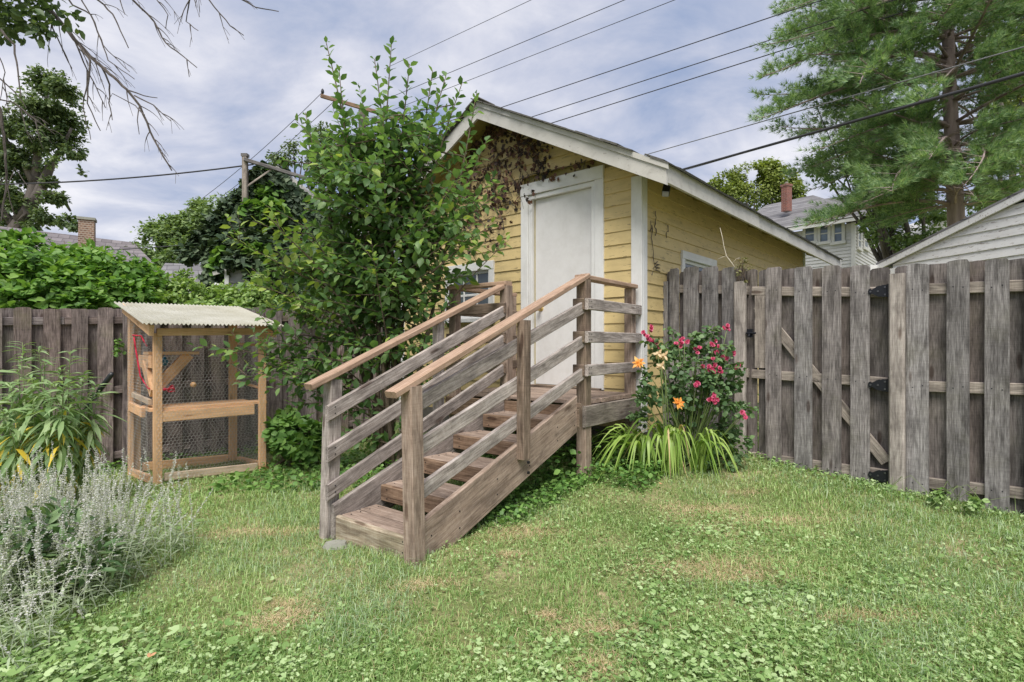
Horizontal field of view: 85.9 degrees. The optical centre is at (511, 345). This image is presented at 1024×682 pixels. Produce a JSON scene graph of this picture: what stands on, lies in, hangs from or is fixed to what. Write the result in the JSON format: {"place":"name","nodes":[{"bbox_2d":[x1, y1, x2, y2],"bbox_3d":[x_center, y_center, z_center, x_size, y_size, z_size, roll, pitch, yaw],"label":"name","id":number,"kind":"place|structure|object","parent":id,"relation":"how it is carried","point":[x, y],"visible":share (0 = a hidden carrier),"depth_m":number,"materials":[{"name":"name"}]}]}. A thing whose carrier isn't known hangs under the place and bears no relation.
{"place":"outdoors","nodes":[
{"label":"outdoors","id":0,"kind":"place"},
{"bbox_2d":[385,0,530,68],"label":"overhead cable","id":1,"kind":"object","parent":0,"point":[463,31],"visible":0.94,"depth_m":19.53,"materials":[{"name":"black rubber"}]},
{"bbox_2d":[358,0,623,110],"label":"overhead cable","id":2,"kind":"object","parent":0,"point":[517,44],"visible":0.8,"depth_m":18.10,"materials":[{"name":"black rubber"}]},
{"bbox_2d":[0,0,1020,263],"label":"sky","id":3,"kind":"structure","parent":0,"point":[240,94],"materials":[{"name":"grey"}]},
{"bbox_2d":[0,397,1023,681],"bbox_3d":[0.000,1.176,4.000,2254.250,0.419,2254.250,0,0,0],"label":"ground","id":4,"kind":"structure","parent":0,"point":[498,581],"depth_m":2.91,"materials":[{"name":"green plant"}]},
{"bbox_2d":[0,63,92,232],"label":"maple tree","id":5,"kind":"object","parent":4,"relation":"on","point":[50,88],"visible":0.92,"depth_m":21.69,"materials":[{"name":"green plant"}]},
{"bbox_2d":[0,226,97,308],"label":"leafy shrub","id":6,"kind":"object","parent":4,"relation":"on","point":[23,259],"visible":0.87,"depth_m":7.09,"materials":[{"name":"green plant"}]},
{"bbox_2d":[0,341,126,509],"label":"lance leaved plant","id":7,"kind":"object","parent":4,"relation":"on","point":[63,433],"visible":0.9,"depth_m":4.17,"materials":[{"name":"green plant"}]},
{"bbox_2d":[83,372,113,409],"bbox_3d":[-3.629,0.635,4.575,0.678,0.831,0.042,0,0,4],"label":"pole","id":8,"kind":"object","parent":7,"relation":"attached to","point":[109,377],"visible":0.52,"depth_m":4.54,"materials":[{"name":"black plastic"}]},
{"bbox_2d":[0,497,137,613],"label":"leafy plant","id":9,"kind":"object","parent":4,"relation":"on","point":[55,514],"visible":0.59,"depth_m":2.70,"materials":[{"name":"green plant"}]},
{"bbox_2d":[0,216,156,271],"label":"house","id":10,"kind":"structure","parent":4,"relation":"on","point":[87,228],"depth_m":17.33,"materials":[{"name":"grey"}]},
{"bbox_2d":[26,238,179,309],"bbox_3d":[-5.747,-0.071,7.752,1.624,2.964,1.795,0,0,0],"label":"leafy shrub","id":11,"kind":"object","parent":4,"relation":"on","point":[119,279],"visible":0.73,"depth_m":7.64,"materials":[{"name":"green plant"}]},
{"bbox_2d":[0,440,212,676],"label":"russian sage","id":12,"kind":"object","parent":4,"relation":"on","point":[27,600],"visible":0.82,"depth_m":2.74,"materials":[{"name":"green plant"}]},
{"bbox_2d":[0,0,278,220],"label":"overhanging tree","id":13,"kind":"object","parent":4,"relation":"on","point":[9,13],"visible":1,"depth_m":3.91,"materials":[{"name":"grey plant"}]},
{"bbox_2d":[124,206,201,268],"bbox_3d":[-11.733,-1.872,19.402,4.641,6.591,3.264,0,0,42],"label":"broadleaf tree","id":14,"kind":"object","parent":4,"relation":"on","point":[172,229],"visible":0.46,"depth_m":19.25,"materials":[{"name":"green plant"}]},
{"bbox_2d":[0,583,346,681],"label":"clover","id":15,"kind":"object","parent":4,"relation":"on","point":[90,659],"visible":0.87,"depth_m":2.13,"materials":[{"name":"green plant"}]},
{"bbox_2d":[1,429,352,481],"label":"ground ivy","id":16,"kind":"object","parent":4,"relation":"on","point":[171,454],"visible":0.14,"depth_m":6.37,"materials":[{"name":"green plant"}]},
{"bbox_2d":[161,263,202,292],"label":"outbuilding","id":17,"kind":"structure","parent":4,"relation":"on","point":[170,268],"depth_m":14.14,"materials":[{"name":"grey"}]},
{"bbox_2d":[114,301,283,483],"bbox_3d":[-3.260,0.453,5.732,1.240,1.854,1.247,0,0,44],"label":"wire enclosure","id":18,"kind":"object","parent":4,"relation":"on","point":[144,317],"visible":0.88,"depth_m":5.55,"materials":[{"name":"brown wood"}]},
{"bbox_2d":[132,335,149,388],"bbox_3d":[-3.449,0.163,5.174,0.252,0.529,0.044,0,0,0],"label":"rope toy","id":19,"kind":"object","parent":18,"relation":"hanging from","point":[142,338],"visible":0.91,"depth_m":5.17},
{"bbox_2d":[162,349,167,365],"bbox_3d":[-3.499,0.118,5.549,0.058,0.171,0.055,0,0,-34],"label":"hanging toy","id":20,"kind":"object","parent":18,"relation":"hanging from","point":[164,362],"visible":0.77,"depth_m":5.53,"materials":[{"name":"blue plastic"}]},
{"bbox_2d":[162,385,174,391],"bbox_3d":[-3.351,0.418,5.353,0.150,0.079,0.048,0,0,0],"label":"rope toy","id":21,"kind":"object","parent":18,"relation":"on","point":[168,388],"visible":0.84,"depth_m":5.35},
{"bbox_2d":[0,307,398,469],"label":"wooden fence","id":22,"kind":"object","parent":4,"relation":"on","point":[97,333],"visible":0.31,"depth_m":6.09,"materials":[{"name":"grey wood"}]},
{"bbox_2d":[112,343,141,356],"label":"ivy sprig","id":23,"kind":"object","parent":22,"relation":"attached to","point":[117,350],"visible":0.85,"depth_m":5.93,"materials":[{"name":"green plant"}]},
{"bbox_2d":[114,333,143,347],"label":"ivy sprig","id":24,"kind":"object","parent":22,"relation":"attached to","point":[122,344],"visible":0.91,"depth_m":5.95,"materials":[{"name":"green plant"}]},
{"bbox_2d":[183,188,234,231],"bbox_3d":[-8.448,-1.860,16.612,2.204,6.598,5.864,0,0,-38],"label":"broadleaf tree","id":25,"kind":"object","parent":4,"relation":"on","point":[199,206],"visible":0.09,"depth_m":16.72,"materials":[{"name":"green plant"}]},
{"bbox_2d":[148,262,287,308],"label":"vine thicket","id":26,"kind":"object","parent":4,"relation":"on","point":[243,297],"visible":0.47,"depth_m":8.32,"materials":[{"name":"green plant"}]},
{"bbox_2d":[241,153,326,235],"bbox_3d":[-4.198,-1.072,10.252,1.542,4.744,0.173,0,0,-32],"label":"timber pole","id":27,"kind":"object","parent":4,"relation":"on","point":[245,162],"visible":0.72,"depth_m":9.90,"materials":[{"name":"brown wood"}]},
{"bbox_2d":[1,164,253,184],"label":"overhead cable","id":28,"kind":"object","parent":27,"relation":"attached to","point":[126,177],"visible":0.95,"depth_m":10.10,"materials":[{"name":"black rubber"}]},
{"bbox_2d":[254,405,321,469],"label":"shrub","id":29,"kind":"object","parent":4,"relation":"on","point":[284,436],"visible":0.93,"depth_m":5.69,"materials":[{"name":"green plant"}]},
{"bbox_2d":[212,166,388,388],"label":"ivy shed","id":30,"kind":"structure","parent":4,"relation":"on","point":[235,277],"depth_m":9.40,"materials":[{"name":"white paint"}]},
{"bbox_2d":[106,245,177,250],"bbox_3d":[-8.035,-2.268,12.500,4.691,0.562,0.019,0,0,-12],"label":"overhead cable","id":31,"kind":"object","parent":30,"relation":"attached to","point":[144,247],"visible":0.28,"depth_m":12.44,"materials":[{"name":"black rubber"}]},
{"bbox_2d":[172,160,396,366],"bbox_3d":[-3.835,-1.074,10.191,4.421,4.761,1.676,0,0,-22],"label":"ivy","id":32,"kind":"object","parent":30,"relation":"attached to","point":[208,248],"visible":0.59,"depth_m":9.83,"materials":[{"name":"green plant"}]},
{"bbox_2d":[265,119,336,197],"bbox_3d":[-7.930,-3.788,22.092,3.879,10.356,2.044,0,0,-11],"label":"broadleaf tree","id":33,"kind":"object","parent":4,"relation":"on","point":[275,158],"visible":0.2,"depth_m":21.83,"materials":[{"name":"green plant"}]},
{"bbox_2d":[206,444,397,495],"bbox_3d":[-1.757,1.189,5.504,1.786,0.342,1.877,0,0,0],"label":"ground ivy","id":34,"kind":"object","parent":4,"relation":"on","point":[280,475],"visible":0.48,"depth_m":5.03,"materials":[{"name":"green plant"}]},
{"bbox_2d":[291,296,320,330],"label":"leafy shrub","id":35,"kind":"object","parent":4,"relation":"on","point":[308,323],"visible":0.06,"depth_m":7.20,"materials":[{"name":"green plant"}]},
{"bbox_2d":[322,540,347,549],"bbox_3d":[-1.075,1.212,3.350,0.160,0.035,0.100,0,0,0],"label":"stone","id":36,"kind":"object","parent":4,"relation":"on","point":[333,544],"visible":0.86,"depth_m":3.32,"materials":[{"name":"white stone"}]},
{"bbox_2d":[187,36,510,467],"bbox_3d":[-1.345,-0.880,5.225,2.701,4.175,1.841,0,0,0],"label":"tree","id":37,"kind":"object","parent":4,"relation":"on","point":[371,276],"visible":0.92,"depth_m":4.96,"materials":[{"name":"green plant"}]},
{"bbox_2d":[320,89,399,229],"bbox_3d":[-4.555,-3.191,16.770,2.589,9.383,0.707,0,0,19],"label":"utility pole","id":38,"kind":"object","parent":4,"relation":"on","point":[330,98],"visible":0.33,"depth_m":16.77,"materials":[{"name":"brown wood"}]},
{"bbox_2d":[132,94,320,241],"bbox_3d":[-12.733,-6.008,21.449,16.562,3.565,0.017,0,0,33],"label":"overhead cable","id":39,"kind":"object","parent":38,"relation":"attached to","point":[254,156],"visible":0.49,"depth_m":18.71,"materials":[{"name":"black rubber"}]},
{"bbox_2d":[140,101,333,246],"bbox_3d":[-12.446,-5.712,21.349,17.152,3.700,0.017,0,0,33],"label":"overhead cable","id":40,"kind":"object","parent":38,"relation":"attached to","point":[282,147],"visible":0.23,"depth_m":18.05,"materials":[{"name":"black rubber"}]},
{"bbox_2d":[304,273,641,566],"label":"wooden stairs","id":41,"kind":"structure","parent":4,"relation":"on","point":[545,423],"depth_m":3.72,"materials":[{"name":"brown wood"}]},
{"bbox_2d":[0,441,1023,681],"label":"clover","id":42,"kind":"object","parent":4,"relation":"on","point":[766,670],"visible":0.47,"depth_m":2.23,"materials":[{"name":"green plant"}]},
{"bbox_2d":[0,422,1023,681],"bbox_3d":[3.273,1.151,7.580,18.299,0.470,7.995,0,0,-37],"label":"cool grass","id":43,"kind":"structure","parent":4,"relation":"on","point":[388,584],"depth_m":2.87,"materials":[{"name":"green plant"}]},
{"bbox_2d":[479,466,598,529],"bbox_3d":[0.166,1.085,4.034,0.471,0.233,1.208,0,0,38],"label":"ground ivy","id":44,"kind":"object","parent":4,"relation":"on","point":[542,488],"visible":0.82,"depth_m":3.99,"materials":[{"name":"green plant"}]},
{"bbox_2d":[480,426,629,496],"bbox_3d":[0.138,0.956,5.062,1.683,0.441,1.447,0,0,38],"label":"ground ivy","id":45,"kind":"object","parent":4,"relation":"on","point":[566,453],"visible":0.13,"depth_m":4.66,"materials":[{"name":"green plant"}]},
{"bbox_2d":[161,486,1005,681],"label":"straw","id":46,"kind":"object","parent":4,"relation":"on","point":[512,551],"visible":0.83,"depth_m":2.66,"materials":[{"name":"beige plant"}]},
{"bbox_2d":[397,97,842,450],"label":"yellow garage","id":47,"kind":"structure","parent":4,"relation":"on","point":[597,217],"depth_m":5.81,"materials":[{"name":"paint"}]},
{"bbox_2d":[444,260,494,322],"bbox_3d":[-0.522,-0.638,6.705,0.885,0.715,0.090,0,0,41],"label":"window","id":48,"kind":"structure","parent":47,"relation":"in","point":[487,275],"depth_m":6.62,"materials":[{"name":"white paint"}]},
{"bbox_2d":[455,123,593,255],"bbox_3d":[0.043,-1.890,6.160,1.994,1.742,0.257,0,0,41],"label":"climbing vine","id":49,"kind":"object","parent":47,"relation":"attached to","point":[501,132],"visible":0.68,"depth_m":6.24,"materials":[{"name":"brown plant"}]},
{"bbox_2d":[536,188,590,385],"bbox_3d":[0.524,-0.590,5.799,0.760,2.020,0.101,0,0,41],"label":"door","id":50,"kind":"structure","parent":47,"relation":"in","point":[563,222],"depth_m":5.85,"materials":[{"name":"white paint"}]},
{"bbox_2d":[650,211,668,274],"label":"vine traces","id":51,"kind":"object","parent":47,"relation":"attached to","point":[652,243],"visible":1,"depth_m":5.37,"materials":[{"name":"brown plant"}]},
{"bbox_2d":[680,250,716,271],"bbox_3d":[2.096,-0.680,6.199,0.066,0.660,0.950,0,0,41],"label":"window","id":52,"kind":"structure","parent":47,"relation":"in","point":[685,255],"depth_m":6.09,"materials":[{"name":"white paint"}]},
{"bbox_2d":[577,446,683,491],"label":"ground ivy","id":53,"kind":"object","parent":4,"relation":"on","point":[624,477],"visible":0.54,"depth_m":4.36,"materials":[{"name":"green plant"}]},
{"bbox_2d":[567,349,742,483],"bbox_3d":[1.208,0.558,4.536,1.529,1.060,0.780,0,0,0],"label":"daylily","id":54,"kind":"object","parent":4,"relation":"on","point":[670,438],"visible":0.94,"depth_m":4.44,"materials":[{"name":"green plant"}]},
{"bbox_2d":[626,323,758,472],"bbox_3d":[1.462,0.442,4.665,1.068,1.264,0.806,0,0,0],"label":"rose bush","id":55,"kind":"object","parent":4,"relation":"on","point":[707,382],"visible":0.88,"depth_m":4.56,"materials":[{"name":"green plant"}]},
{"bbox_2d":[663,266,757,456],"bbox_3d":[1.817,0.127,5.260,0.130,1.785,0.998,0,0,-43],"label":"wooden fence","id":56,"kind":"object","parent":4,"relation":"on","point":[694,299],"visible":0.48,"depth_m":5.15,"materials":[{"name":"grey wood"}]},
{"bbox_2d":[719,229,737,267],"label":"dead twig","id":57,"kind":"object","parent":56,"relation":"attached to","point":[725,252],"visible":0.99,"depth_m":5.00,"materials":[{"name":"brown wood"}]},
{"bbox_2d":[735,257,753,282],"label":"dead vine","id":58,"kind":"object","parent":56,"relation":"attached to","point":[742,268],"visible":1,"depth_m":4.95,"materials":[{"name":"brown plant"}]},
{"bbox_2d":[459,488,1023,681],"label":"clover","id":59,"kind":"object","parent":4,"relation":"on","point":[728,630],"visible":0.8,"depth_m":2.16,"materials":[{"name":"green plant"}]},
{"bbox_2d":[707,156,807,210],"bbox_3d":[16.944,-5.747,38.124,7.015,14.399,4.360,0,0,0],"label":"broadleaf tree","id":60,"kind":"object","parent":4,"relation":"on","point":[769,179],"visible":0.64,"depth_m":37.09,"materials":[{"name":"green plant"}]},
{"bbox_2d":[757,182,890,268],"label":"house","id":61,"kind":"structure","parent":4,"relation":"on","point":[847,243],"depth_m":25.32,"materials":[{"name":"grey paint"}]},
{"bbox_2d":[802,227,817,243],"bbox_3d":[13.718,-5.105,25.364,0.073,0.874,0.714,0,0,-39],"label":"window","id":62,"kind":"structure","parent":61,"relation":"in","point":[810,234],"depth_m":25.33,"materials":[{"name":"white paint"}]},
{"bbox_2d":[816,225,831,244],"bbox_3d":[14.103,-5.024,24.884,0.073,0.889,0.649,0,0,-39],"label":"window","id":63,"kind":"structure","parent":61,"relation":"in","point":[823,233],"depth_m":24.89,"materials":[{"name":"white paint"}]},
{"bbox_2d":[830,223,845,244],"bbox_3d":[14.470,-5.012,24.428,0.073,1.032,0.629,0,0,-39],"label":"window","id":64,"kind":"structure","parent":61,"relation":"in","point":[837,230],"depth_m":24.44,"materials":[{"name":"white paint"}]},
{"bbox_2d":[857,227,862,251],"bbox_3d":[15.604,-4.743,24.677,0.073,0.977,0.934,0,0,42],"label":"window","id":65,"kind":"structure","parent":61,"relation":"in","point":[859,236],"depth_m":24.64,"materials":[{"name":"white paint"}]},
{"bbox_2d":[863,229,869,251],"bbox_3d":[16.654,-4.967,25.843,0.073,1.024,1.173,0,0,42],"label":"window","id":66,"kind":"structure","parent":61,"relation":"in","point":[866,247],"depth_m":25.78,"materials":[{"name":"white paint"}]},
{"bbox_2d":[715,447,1023,524],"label":"ground ivy","id":67,"kind":"object","parent":4,"relation":"on","point":[866,482],"visible":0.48,"depth_m":4.20,"materials":[{"name":"green plant"}]},
{"bbox_2d":[746,0,1023,232],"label":"pine tree","id":68,"kind":"object","parent":4,"relation":"on","point":[919,134],"visible":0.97,"depth_m":15.03,"materials":[{"name":"green plant"}]},
{"bbox_2d":[877,476,902,494],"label":"weed","id":69,"kind":"object","parent":4,"relation":"on","point":[890,486],"visible":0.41,"depth_m":4.04,"materials":[{"name":"green plant"}]},
{"bbox_2d":[804,127,1023,265],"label":"broadleaf tree","id":70,"kind":"object","parent":4,"relation":"on","point":[889,240],"visible":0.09,"depth_m":20.66,"materials":[{"name":"green plant"}]},
{"bbox_2d":[878,216,965,249],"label":"gable roof house","id":71,"kind":"structure","parent":4,"relation":"on","point":[932,222],"depth_m":30.84,"materials":[{"name":"grey paint"}]},
{"bbox_2d":[868,188,1023,273],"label":"white garage","id":72,"kind":"structure","parent":4,"relation":"on","point":[994,230],"depth_m":6.88,"materials":[{"name":"paint"}]},
{"bbox_2d":[889,258,1023,514],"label":"wooden fence","id":73,"kind":"object","parent":4,"relation":"on","point":[956,372],"visible":0.9,"depth_m":3.85,"materials":[{"name":"grey wood"}]},
{"bbox_2d":[746,265,889,484],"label":"wooden gate","id":74,"kind":"structure","parent":73,"relation":"attached to","point":[821,374],"depth_m":4.46,"materials":[{"name":"grey wood"}]},
{"bbox_2d":[925,481,995,518],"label":"weed","id":75,"kind":"object","parent":4,"relation":"on","point":[938,494],"visible":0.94,"depth_m":3.73,"materials":[{"name":"green plant"}]},
{"bbox_2d":[928,486,1016,527],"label":"weed","id":76,"kind":"object","parent":4,"relation":"on","point":[971,507],"visible":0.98,"depth_m":3.58,"materials":[{"name":"green plant"}]},
{"bbox_2d":[941,2,1023,183],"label":"broadleaf tree","id":77,"kind":"object","parent":4,"relation":"on","point":[1018,98],"visible":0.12,"depth_m":24.00,"materials":[{"name":"green plant"}]},
{"bbox_2d":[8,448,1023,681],"bbox_3d":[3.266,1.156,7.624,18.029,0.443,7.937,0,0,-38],"label":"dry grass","id":78,"kind":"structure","parent":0,"point":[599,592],"depth_m":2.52,"materials":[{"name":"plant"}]},
{"bbox_2d":[370,0,673,118],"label":"overhead cable","id":79,"kind":"object","parent":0,"point":[544,50],"visible":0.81,"depth_m":17.99,"materials":[{"name":"black rubber"}]},
{"bbox_2d":[438,0,821,128],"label":"overhead cable","id":80,"kind":"object","parent":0,"point":[675,49],"visible":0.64,"depth_m":16.88,"materials":[{"name":"black rubber"}]},
{"bbox_2d":[532,0,893,116],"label":"overhead cable","id":81,"kind":"object","parent":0,"point":[707,60],"visible":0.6,"depth_m":17.18,"materials":[{"name":"black rubber"}]},
{"bbox_2d":[552,0,941,122],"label":"overhead cable","id":82,"kind":"object","parent":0,"point":[732,65],"visible":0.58,"depth_m":17.26,"materials":[{"name":"black rubber"}]},
{"bbox_2d":[649,46,1023,153],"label":"overhead cable","id":83,"kind":"object","parent":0,"point":[858,94],"visible":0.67,"depth_m":14.06,"materials":[{"name":"rubber"}]},
{"bbox_2d":[818,110,877,227],"bbox_3d":[10.127,-5.188,16.499,3.639,2.906,0.023,0,0,-33],"label":"overhead cable","id":84,"kind":"object","parent":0,"point":[839,159],"visible":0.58,"depth_m":16.09,"materials":[{"name":"black rubber"}]},
{"bbox_2d":[682,72,1023,169],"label":"overhead cable","id":85,"kind":"object","parent":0,"point":[1020,74],"visible":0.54,"depth_m":12.74,"materials":[{"name":"black rubber"}]}
]}

